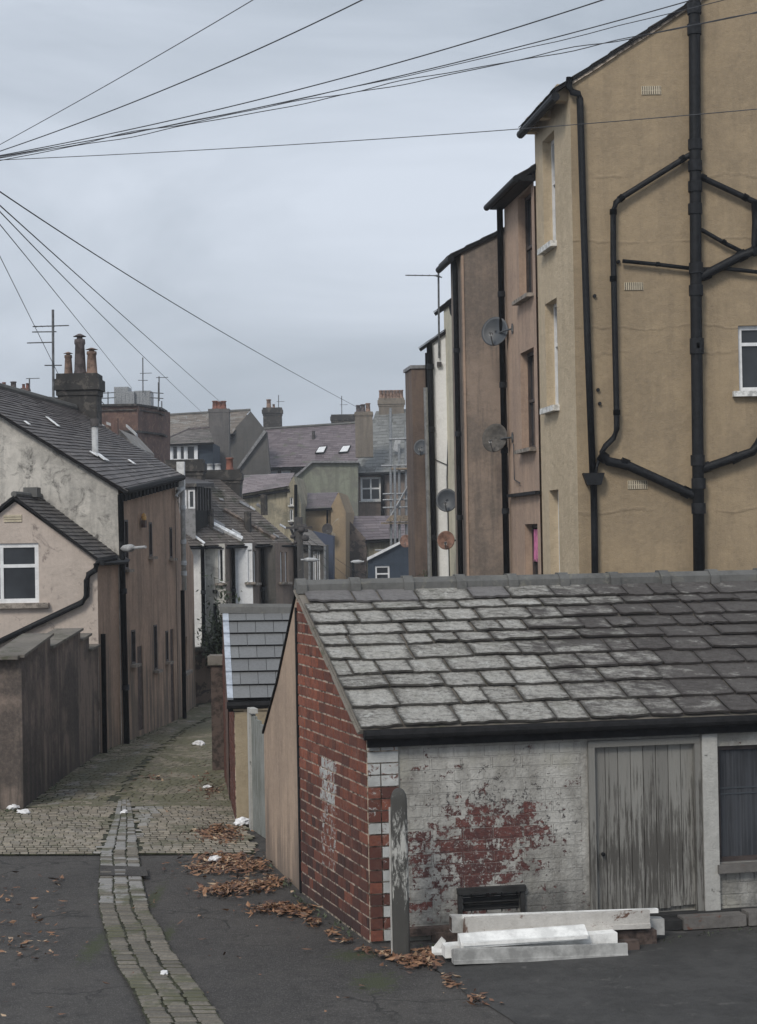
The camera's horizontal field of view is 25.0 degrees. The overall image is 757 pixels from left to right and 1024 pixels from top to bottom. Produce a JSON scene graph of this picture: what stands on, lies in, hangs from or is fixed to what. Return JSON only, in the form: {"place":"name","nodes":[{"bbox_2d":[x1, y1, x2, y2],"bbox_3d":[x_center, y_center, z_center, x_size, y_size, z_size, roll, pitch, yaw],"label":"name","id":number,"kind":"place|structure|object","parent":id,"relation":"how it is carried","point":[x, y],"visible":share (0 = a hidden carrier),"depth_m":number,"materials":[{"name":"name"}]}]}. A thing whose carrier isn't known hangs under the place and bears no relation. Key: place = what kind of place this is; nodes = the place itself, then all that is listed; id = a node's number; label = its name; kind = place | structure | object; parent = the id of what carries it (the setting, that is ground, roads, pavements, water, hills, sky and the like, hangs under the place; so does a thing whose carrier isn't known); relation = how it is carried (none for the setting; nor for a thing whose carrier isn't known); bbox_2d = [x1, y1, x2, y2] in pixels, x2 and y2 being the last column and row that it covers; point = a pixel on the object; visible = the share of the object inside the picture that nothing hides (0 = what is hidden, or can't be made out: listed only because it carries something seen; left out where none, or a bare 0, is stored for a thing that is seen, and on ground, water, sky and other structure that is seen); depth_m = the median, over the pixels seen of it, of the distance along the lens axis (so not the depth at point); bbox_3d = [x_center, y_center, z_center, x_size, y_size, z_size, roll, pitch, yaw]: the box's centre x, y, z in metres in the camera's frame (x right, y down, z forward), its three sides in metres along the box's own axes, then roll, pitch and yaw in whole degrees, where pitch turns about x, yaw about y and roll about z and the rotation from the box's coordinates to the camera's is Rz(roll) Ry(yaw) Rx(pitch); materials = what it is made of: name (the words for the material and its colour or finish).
{"place":"outdoors","nodes":[
{"label":"outdoors","id":0,"kind":"place"},
{"bbox_2d":[0,211,195,406],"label":"overhead cable","id":1,"kind":"object","parent":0,"point":[78,292],"visible":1,"depth_m":36.84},
{"bbox_2d":[0,0,252,144],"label":"overhead cable","id":2,"kind":"object","parent":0,"point":[133,69],"visible":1,"depth_m":17.74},
{"bbox_2d":[26,702,231,807],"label":"alley path","id":3,"kind":"structure","parent":0,"point":[114,768],"depth_m":30.82,"materials":[{"name":"stone"}]},
{"bbox_2d":[37,703,205,807],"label":"weeds","id":4,"kind":"object","parent":3,"relation":"on","point":[115,798],"visible":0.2,"depth_m":30.57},
{"bbox_2d":[195,568,247,667],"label":"shrub","id":5,"kind":"object","parent":3,"relation":"on","point":[217,641],"visible":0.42,"depth_m":43.89,"materials":[{"name":"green plant"}]},
{"bbox_2d":[0,800,257,854],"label":"sett road","id":6,"kind":"structure","parent":0,"point":[174,825],"depth_m":24.98,"materials":[{"name":"stone"}]},
{"bbox_2d":[183,822,254,846],"bbox_3d":[-2.298,4.574,24.429,1.177,0.147,2.261,-1,-1,0],"label":"leaf pile","id":7,"kind":"object","parent":6,"relation":"on","point":[211,830],"visible":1,"depth_m":24.37,"materials":[{"name":"brown plant"}]},
{"bbox_2d":[0,0,362,151],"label":"overhead cable","id":8,"kind":"object","parent":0,"point":[194,76],"visible":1,"depth_m":17.88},
{"bbox_2d":[170,401,270,499],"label":"house","id":9,"kind":"structure","parent":0,"point":[240,436],"depth_m":124.08,"materials":[{"name":"grey stone"}]},
{"bbox_2d":[0,205,218,400],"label":"overhead cable","id":10,"kind":"object","parent":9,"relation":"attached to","point":[87,284],"visible":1,"depth_m":37.20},
{"bbox_2d":[242,473,306,541],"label":"house","id":11,"kind":"structure","parent":0,"point":[286,494],"depth_m":95.02,"materials":[{"name":"paint"}]},
{"bbox_2d":[0,0,602,155],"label":"overhead cable","id":12,"kind":"object","parent":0,"point":[323,82],"visible":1,"depth_m":17.87,"materials":[{"name":"rubber"}]},
{"bbox_2d":[306,492,353,578],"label":"house","id":13,"kind":"structure","parent":0,"point":[335,510],"depth_m":98.00,"materials":[{"name":"paint"}]},
{"bbox_2d":[0,0,687,425],"label":"sky","id":14,"kind":"structure","parent":0,"point":[302,255],"materials":[{"name":"grey"}]},
{"bbox_2d":[0,0,691,156],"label":"overhead cable","id":15,"kind":"object","parent":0,"point":[365,83],"visible":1,"depth_m":19.39,"materials":[{"name":"rubber"}]},
{"bbox_2d":[0,0,723,157],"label":"overhead cable","id":16,"kind":"object","parent":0,"point":[476,59],"visible":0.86,"depth_m":18.73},
{"bbox_2d":[0,824,756,1023],"bbox_3d":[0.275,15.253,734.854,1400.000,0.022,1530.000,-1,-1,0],"label":"ground","id":17,"kind":"structure","parent":0,"point":[294,982],"depth_m":17.25,"materials":[{"name":"asphalt"}]},
{"bbox_2d":[0,628,100,809],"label":"yard wall","id":18,"kind":"structure","parent":17,"relation":"on","point":[49,715],"depth_m":29.01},
{"bbox_2d":[0,487,129,753],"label":"house","id":19,"kind":"structure","parent":17,"relation":"on","point":[51,579],"depth_m":34.00,"materials":[{"name":"paint"}]},
{"bbox_2d":[0,543,48,608],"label":"window","id":20,"kind":"structure","parent":19,"relation":"in","point":[19,562],"depth_m":34.07,"materials":[{"name":"white plastic"}]},
{"bbox_2d":[0,334,195,752],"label":"terrace house","id":21,"kind":"structure","parent":17,"relation":"on","point":[95,478],"depth_m":37.40,"materials":[{"name":"paint"}]},
{"bbox_2d":[27,310,68,397],"bbox_3d":[-7.694,-3.597,39.762,0.972,2.243,0.262,-1,-1,0],"label":"tv aerial","id":22,"kind":"object","parent":21,"relation":"on","point":[53,371],"visible":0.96,"depth_m":39.77,"materials":[{"name":"metal"}]},
{"bbox_2d":[124,520,134,571],"bbox_3d":[-5.305,0.715,36.049,0.188,1.107,0.389,-1,-1,8],"label":"window","id":23,"kind":"structure","parent":21,"relation":"in","point":[127,569],"depth_m":36.14,"materials":[{"name":"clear glass"}]},
{"bbox_2d":[119,541,146,559],"bbox_3d":[-5.057,0.824,34.941,0.170,0.450,0.971,0,-1,-40],"label":"street lamp","id":24,"kind":"object","parent":21,"relation":"attached to","point":[123,548],"visible":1,"depth_m":35.00,"materials":[{"name":"grey metal"}]},
{"bbox_2d":[131,629,141,667],"bbox_3d":[-5.213,2.908,36.425,0.194,0.787,0.428,-1,-1,8],"label":"window","id":25,"kind":"structure","parent":21,"relation":"in","point":[133,633],"depth_m":36.52,"materials":[{"name":"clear glass"}]},
{"bbox_2d":[137,646,142,729],"bbox_3d":[-5.191,3.812,36.931,0.042,1.816,0.405,-1,-1,8],"label":"door","id":26,"kind":"structure","parent":21,"relation":"in","point":[139,657],"depth_m":36.96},
{"bbox_2d":[149,522,157,558],"bbox_3d":[-5.039,0.638,37.967,0.170,0.821,0.349,-1,-1,8],"label":"window","id":27,"kind":"structure","parent":21,"relation":"in","point":[150,523],"depth_m":38.05,"materials":[{"name":"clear glass"}]},
{"bbox_2d":[153,624,162,672],"bbox_3d":[-4.968,3.057,38.196,0.188,1.069,0.389,-1,-1,8],"label":"window","id":28,"kind":"structure","parent":21,"relation":"in","point":[156,670],"depth_m":38.30,"materials":[{"name":"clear glass"}]},
{"bbox_2d":[165,630,173,664],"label":"window","id":29,"kind":"structure","parent":21,"relation":"in","point":[166,632],"depth_m":39.27,"materials":[{"name":"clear glass"}]},
{"bbox_2d":[170,629,173,721],"bbox_3d":[-4.826,3.793,39.640,0.042,2.146,0.311,-1,-1,8],"label":"door","id":30,"kind":"structure","parent":21,"relation":"in","point":[171,630],"depth_m":39.67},
{"bbox_2d":[169,527,177,560],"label":"window","id":31,"kind":"structure","parent":21,"relation":"in","point":[171,558],"depth_m":39.80,"materials":[{"name":"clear glass"}]},
{"bbox_2d":[102,418,153,456],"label":"house","id":32,"kind":"structure","parent":17,"relation":"on","point":[136,440],"depth_m":62.06,"materials":[{"name":"grey stone"}]},
{"bbox_2d":[102,404,169,462],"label":"brick tower","id":33,"kind":"structure","parent":17,"relation":"on","point":[149,425],"depth_m":86.22,"materials":[{"name":"brick"}]},
{"bbox_2d":[102,382,163,409],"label":"roof railing","id":34,"kind":"object","parent":33,"relation":"on","point":[108,397],"visible":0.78,"depth_m":85.58,"materials":[{"name":"metal"}]},
{"bbox_2d":[114,387,153,405],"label":"water tank","id":35,"kind":"object","parent":33,"relation":"on","point":[125,395],"visible":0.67,"depth_m":86.30,"materials":[{"name":"metal"}]},
{"bbox_2d":[0,224,130,386],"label":"overhead cable","id":36,"kind":"object","parent":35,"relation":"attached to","point":[55,292],"visible":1,"depth_m":38.97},
{"bbox_2d":[98,799,223,1023],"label":"sett strip","id":37,"kind":"object","parent":17,"relation":"on","point":[178,1009],"visible":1,"depth_m":17.68,"materials":[{"name":"stone"}]},
{"bbox_2d":[99,865,147,875],"bbox_3d":[-3.240,4.558,21.703,0.724,0.001,0.781,-1,-1,0],"label":"tar patch","id":38,"kind":"object","parent":37,"relation":"on","point":[135,871],"visible":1,"depth_m":21.69,"materials":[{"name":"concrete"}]},
{"bbox_2d":[144,764,225,810],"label":"weeds","id":39,"kind":"object","parent":17,"relation":"on","point":[208,788],"visible":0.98,"depth_m":29.09,"materials":[{"name":"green plant"}]},
{"bbox_2d":[0,780,370,1015],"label":"scattered leaves","id":40,"kind":"object","parent":17,"relation":"on","point":[38,915],"visible":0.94,"depth_m":18.78,"materials":[{"name":"plant"}]},
{"bbox_2d":[165,459,213,646],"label":"terrace house","id":41,"kind":"structure","parent":17,"relation":"on","point":[198,499],"depth_m":50.61,"materials":[{"name":"paint"}]},
{"bbox_2d":[188,490,194,508],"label":"window","id":42,"kind":"structure","parent":41,"relation":"in","point":[191,493],"depth_m":50.62,"materials":[{"name":"white plastic"}]},
{"bbox_2d":[170,426,219,469],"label":"house","id":43,"kind":"structure","parent":17,"relation":"on","point":[194,443],"depth_m":112.27,"materials":[{"name":"grey tile"}]},
{"bbox_2d":[187,445,194,458],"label":"window","id":44,"kind":"structure","parent":43,"relation":"in","point":[190,449],"depth_m":112.16,"materials":[{"name":"white plastic"}]},
{"bbox_2d":[195,647,212,703],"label":"yard wall","id":45,"kind":"structure","parent":17,"relation":"on","point":[203,683],"depth_m":44.30,"materials":[{"name":"stone"}]},
{"bbox_2d":[176,498,235,641],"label":"terrace house","id":46,"kind":"structure","parent":17,"relation":"on","point":[220,553],"depth_m":51.09,"materials":[{"name":"paint"}]},
{"bbox_2d":[215,548,227,584],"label":"window","id":47,"kind":"structure","parent":46,"relation":"in","point":[221,569],"depth_m":51.15,"materials":[{"name":"white plastic"}]},
{"bbox_2d":[207,654,223,770],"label":"gate pier","id":48,"kind":"structure","parent":17,"relation":"on","point":[215,661],"depth_m":31.09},
{"bbox_2d":[162,848,273,880],"bbox_3d":[-1.963,4.540,22.156,1.695,0.142,2.141,-1,-1,0],"label":"leaf pile","id":49,"kind":"object","parent":17,"relation":"on","point":[239,863],"visible":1,"depth_m":21.99,"materials":[{"name":"brown plant"}]},
{"bbox_2d":[175,457,264,603],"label":"terrace house","id":50,"kind":"structure","parent":17,"relation":"on","point":[249,560],"depth_m":52.22,"materials":[{"name":"paint"}]},
{"bbox_2d":[245,550,255,584],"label":"window","id":51,"kind":"structure","parent":50,"relation":"in","point":[249,551],"depth_m":51.94,"materials":[{"name":"white plastic"}]},
{"bbox_2d":[184,873,291,897],"bbox_3d":[-1.637,4.521,20.662,1.451,0.134,1.093,0,-1,-38],"label":"leaf pile","id":52,"kind":"object","parent":17,"relation":"on","point":[246,885],"visible":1,"depth_m":20.64,"materials":[{"name":"brown plant"}]},
{"bbox_2d":[204,479,297,603],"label":"terrace house","id":53,"kind":"structure","parent":17,"relation":"on","point":[280,557],"depth_m":53.09,"materials":[{"name":"grey tile"}]},
{"bbox_2d":[219,603,291,818],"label":"shed","id":54,"kind":"structure","parent":17,"relation":"on","point":[253,637],"depth_m":26.38,"materials":[{"name":"beige paint"}]},
{"bbox_2d":[247,707,265,838],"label":"yard gate","id":55,"kind":"structure","parent":17,"relation":"on","point":[256,782],"depth_m":24.60,"materials":[{"name":"wood"}]},
{"bbox_2d":[223,899,340,935],"bbox_3d":[-0.829,4.474,19.064,0.970,0.145,1.962,0,-1,-44],"label":"leaf pile","id":56,"kind":"object","parent":17,"relation":"on","point":[282,907],"visible":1,"depth_m":19.26,"materials":[{"name":"brown plant"}]},
{"bbox_2d":[286,517,312,577],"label":"telegraph pole","id":57,"kind":"object","parent":17,"relation":"on","point":[300,528],"visible":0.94,"depth_m":59.84,"materials":[{"name":"wood"}]},
{"bbox_2d":[290,525,328,579],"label":"house","id":58,"kind":"structure","parent":17,"relation":"on","point":[317,570],"depth_m":84.98,"materials":[{"name":"paint"}]},
{"bbox_2d":[262,399,357,476],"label":"house","id":59,"kind":"structure","parent":17,"relation":"on","point":[295,449],"depth_m":128.34,"materials":[{"name":"grey tile"}]},
{"bbox_2d":[267,864,353,936],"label":"weeds","id":60,"kind":"object","parent":17,"relation":"on","point":[318,914],"visible":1,"depth_m":19.29,"materials":[{"name":"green plant"}]},
{"bbox_2d":[313,531,334,578],"bbox_3d":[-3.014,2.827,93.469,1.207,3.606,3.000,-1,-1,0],"label":"house","id":61,"kind":"structure","parent":17,"relation":"on","point":[327,539],"depth_m":91.99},
{"bbox_2d":[295,461,359,517],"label":"house","id":62,"kind":"structure","parent":17,"relation":"on","point":[342,477],"depth_m":110.04,"materials":[{"name":"paint"}]},
{"bbox_2d":[350,516,404,578],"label":"house","id":63,"kind":"structure","parent":17,"relation":"on","point":[369,535],"depth_m":101.28,"materials":[{"name":"stone"}]},
{"bbox_2d":[354,390,407,516],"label":"house","id":64,"kind":"structure","parent":17,"relation":"on","point":[372,442],"depth_m":113.13,"materials":[{"name":"grey stone"}]},
{"bbox_2d":[0,191,363,410],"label":"overhead cable","id":65,"kind":"object","parent":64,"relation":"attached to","point":[140,282],"visible":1,"depth_m":34.93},
{"bbox_2d":[359,477,380,501],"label":"window","id":66,"kind":"structure","parent":64,"relation":"in","point":[370,486],"depth_m":113.12,"materials":[{"name":"white plastic"}]},
{"bbox_2d":[367,542,408,577],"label":"house","id":67,"kind":"structure","parent":17,"relation":"on","point":[391,561],"depth_m":94.97,"materials":[{"name":"blue"}]},
{"bbox_2d":[375,566,389,577],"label":"window","id":68,"kind":"structure","parent":67,"relation":"in","point":[380,571],"depth_m":95.05,"materials":[{"name":"white plastic"}]},
{"bbox_2d":[375,408,407,550],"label":"scaffold","id":69,"kind":"object","parent":17,"relation":"on","point":[399,517],"visible":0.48,"depth_m":97.93,"materials":[{"name":"metal"}]},
{"bbox_2d":[389,788,409,958],"bbox_3d":[0.208,3.641,17.225,0.196,1.710,0.142,-1,-1,0],"label":"timber post","id":70,"kind":"object","parent":17,"relation":"on","point":[399,882],"visible":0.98,"depth_m":17.16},
{"bbox_2d":[357,946,444,973],"bbox_3d":[0.225,4.422,16.961,0.878,0.155,0.992,-1,-1,0],"label":"leaf pile","id":71,"kind":"object","parent":17,"relation":"on","point":[415,958],"visible":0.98,"depth_m":16.95,"materials":[{"name":"brown plant"}]},
{"bbox_2d":[328,937,502,1005],"bbox_3d":[0.635,4.432,16.570,2.695,0.104,2.425,-1,-1,9],"label":"leaf pile","id":72,"kind":"object","parent":17,"relation":"on","point":[447,976],"visible":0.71,"depth_m":16.20,"materials":[{"name":"brown plant"}]},
{"bbox_2d":[403,353,431,576],"bbox_3d":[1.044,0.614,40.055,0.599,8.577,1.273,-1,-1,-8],"label":"brown house","id":73,"kind":"structure","parent":17,"relation":"on","point":[416,380],"depth_m":39.64,"materials":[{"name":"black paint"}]},
{"bbox_2d":[414,439,424,454],"bbox_3d":[1.097,-1.476,39.229,0.343,0.379,0.798,-2,-1,32],"label":"satellite dish","id":74,"kind":"object","parent":73,"relation":"attached to","point":[419,447],"visible":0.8,"depth_m":39.06,"materials":[{"name":"grey paint"}]},
{"bbox_2d":[419,329,449,576],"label":"white house","id":75,"kind":"structure","parent":17,"relation":"on","point":[435,417],"depth_m":37.99,"materials":[{"name":"paint"}]},
{"bbox_2d":[405,273,441,357],"bbox_3d":[1.027,-4.370,38.019,0.828,1.900,0.381,-1,-1,0],"label":"tv aerial","id":76,"kind":"object","parent":75,"relation":"attached to","point":[437,276],"visible":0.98,"depth_m":38.00,"materials":[{"name":"metal"}]},
{"bbox_2d":[434,298,455,575],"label":"cream house","id":77,"kind":"structure","parent":17,"relation":"on","point":[445,307],"depth_m":37.63,"materials":[{"name":"paint"}]},
{"bbox_2d":[436,488,454,511],"bbox_3d":[1.634,-0.250,36.437,0.414,0.502,0.971,-2,-1,40],"label":"satellite dish","id":78,"kind":"object","parent":77,"relation":"attached to","point":[445,500],"visible":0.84,"depth_m":36.25,"materials":[{"name":"grey paint"}]},
{"bbox_2d":[437,531,455,549],"bbox_3d":[1.570,0.605,36.662,0.575,0.408,0.269,0,-1,-32],"label":"satellite dish","id":79,"kind":"object","parent":77,"relation":"attached to","point":[446,540],"visible":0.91,"depth_m":36.62,"materials":[{"name":"metal"}]},
{"bbox_2d":[436,227,510,575],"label":"grey brown house","id":80,"kind":"structure","parent":17,"relation":"on","point":[476,414],"depth_m":34.64,"materials":[{"name":"paint"}]},
{"bbox_2d":[262,568,756,942],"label":"garage","id":81,"kind":"structure","parent":17,"relation":"on","point":[561,741],"depth_m":18.52,"materials":[{"name":"grey brick"}]},
{"bbox_2d":[595,744,694,910],"bbox_3d":[2.872,3.421,18.438,1.139,1.809,0.100,-1,-1,-11],"label":"door","id":82,"kind":"structure","parent":81,"relation":"in","point":[645,813],"depth_m":18.44,"materials":[{"name":"grey wood"}]},
{"bbox_2d":[717,745,756,873],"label":"window","id":83,"kind":"structure","parent":81,"relation":"in","point":[737,765],"depth_m":18.70,"materials":[{"name":"black glass"}]},
{"bbox_2d":[483,163,542,574],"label":"pink house","id":84,"kind":"structure","parent":17,"relation":"on","point":[514,197],"depth_m":32.69,"materials":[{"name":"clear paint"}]},
{"bbox_2d":[481,317,513,345],"bbox_3d":[2.381,-3.579,33.587,0.381,0.595,0.884,0,-1,-39],"label":"satellite dish","id":85,"kind":"object","parent":84,"relation":"attached to","point":[492,334],"visible":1,"depth_m":33.80,"materials":[{"name":"grey paint"}]},
{"bbox_2d":[482,424,513,451],"bbox_3d":[2.336,-1.467,33.609,0.384,0.576,0.703,-1,-1,-27],"label":"satellite dish","id":86,"kind":"object","parent":84,"relation":"attached to","point":[495,437],"visible":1,"depth_m":33.76,"materials":[{"name":"paint"}]},
{"bbox_2d":[512,193,537,305],"bbox_3d":[2.785,-4.993,32.108,0.500,2.053,1.301,-1,-1,0],"label":"window","id":87,"kind":"structure","parent":84,"relation":"in","point":[529,294],"depth_m":32.52,"materials":[{"name":"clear glass"}]},
{"bbox_2d":[514,351,540,453],"bbox_3d":[2.833,-2.080,32.101,0.500,1.922,1.302,-1,-1,0],"label":"window","id":88,"kind":"structure","parent":84,"relation":"in","point":[530,356],"depth_m":32.54,"materials":[{"name":"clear glass"}]},
{"bbox_2d":[532,524,537,574],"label":"window","id":89,"kind":"structure","parent":84,"relation":"in","point":[534,526],"depth_m":32.31,"materials":[{"name":"pink glass"}]},
{"bbox_2d":[618,938,639,949],"bbox_3d":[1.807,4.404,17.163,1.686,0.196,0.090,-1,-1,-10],"label":"brick","id":90,"kind":"object","parent":17,"relation":"on","point":[633,943],"visible":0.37,"depth_m":17.26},
{"bbox_2d":[516,0,756,573],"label":"yellow house","id":91,"kind":"structure","parent":17,"relation":"on","point":[646,230],"depth_m":28.66,"materials":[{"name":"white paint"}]},
{"bbox_2d":[537,139,556,255],"bbox_3d":[3.126,-5.655,30.294,0.439,2.043,1.012,-1,-1,-8],"label":"window","id":92,"kind":"structure","parent":91,"relation":"in","point":[551,244],"depth_m":30.67,"materials":[{"name":"white plastic"}]},
{"bbox_2d":[540,303,559,414],"bbox_3d":[3.172,-2.757,30.297,0.439,1.980,1.014,-1,-1,-8],"label":"window","id":93,"kind":"structure","parent":91,"relation":"in","point":[552,408],"depth_m":30.68,"materials":[{"name":"white plastic"}]},
{"bbox_2d":[732,326,756,396],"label":"window","id":94,"kind":"structure","parent":91,"relation":"in","point":[747,335],"depth_m":28.75,"materials":[{"name":"white plastic"}]},
{"bbox_2d":[0,11,756,160],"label":"overhead cable","id":95,"kind":"object","parent":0,"point":[385,87],"visible":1,"depth_m":19.48,"materials":[{"name":"rubber"}]},
{"bbox_2d":[1,13,756,157],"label":"overhead cable","id":96,"kind":"object","parent":95,"relation":"attached to","point":[387,83],"visible":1,"depth_m":19.47,"materials":[{"name":"rubber"}]},
{"bbox_2d":[2,109,756,159],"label":"overhead cable","id":97,"kind":"object","parent":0,"point":[396,137],"visible":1,"depth_m":19.41,"materials":[{"name":"rubber"}]},
{"bbox_2d":[431,930,756,1023],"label":"new tarmac","id":98,"kind":"structure","parent":0,"point":[690,977],"depth_m":15.97,"materials":[{"name":"asphalt"}]},
{"bbox_2d":[432,937,445,954],"bbox_3d":[0.625,4.369,17.188,0.180,0.162,0.106,-1,-1,0],"label":"broken bracket","id":99,"kind":"object","parent":98,"relation":"on","point":[437,948],"visible":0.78,"depth_m":17.20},
{"bbox_2d":[442,929,617,957],"bbox_3d":[1.519,4.326,17.108,1.780,0.147,0.160,-1,-1,-10],"label":"timber board","id":100,"kind":"object","parent":98,"relation":"on","point":[602,936],"visible":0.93,"depth_m":17.12,"materials":[{"name":"wood"}]},
{"bbox_2d":[458,924,588,947],"bbox_3d":[1.442,4.226,16.996,1.303,0.133,0.160,-1,-1,-11],"label":"timber board","id":101,"kind":"object","parent":100,"relation":"on","point":[566,930],"visible":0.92,"depth_m":16.98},
{"bbox_2d":[451,943,627,964],"bbox_3d":[1.606,4.375,16.932,1.782,0.193,0.112,-1,-1,-10],"label":"timber board","id":102,"kind":"object","parent":98,"relation":"on","point":[486,955],"visible":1,"depth_m":16.88,"materials":[{"name":"wood"}]},
{"bbox_2d":[462,935,587,945],"bbox_3d":[1.448,4.245,16.944,1.275,0.035,0.100,-1,-1,-11],"label":"timber board","id":103,"kind":"object","parent":102,"relation":"on","point":[507,941],"visible":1,"depth_m":16.89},
{"bbox_2d":[614,927,656,944],"bbox_3d":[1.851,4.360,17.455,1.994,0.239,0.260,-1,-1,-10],"label":"brick","id":104,"kind":"object","parent":98,"relation":"on","point":[646,936],"visible":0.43,"depth_m":17.48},
{"bbox_2d":[463,909,650,932],"bbox_3d":[1.813,4.161,17.323,1.933,0.214,0.142,-1,-1,-10],"label":"timber board","id":105,"kind":"object","parent":104,"relation":"on","point":[615,920],"visible":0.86,"depth_m":17.28,"materials":[{"name":"paint"}]},
{"bbox_2d":[462,908,657,918],"bbox_3d":[1.865,4.104,17.432,2.067,0.092,0.050,-1,-1,-10],"label":"timber board","id":106,"kind":"object","parent":105,"relation":"on","point":[653,910],"visible":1,"depth_m":17.39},
{"bbox_2d":[449,914,664,934],"bbox_3d":[1.840,4.233,17.511,2.258,0.321,0.120,-1,-1,-10],"label":"timber board","id":107,"kind":"object","parent":104,"relation":"on","point":[456,923],"visible":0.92,"depth_m":17.35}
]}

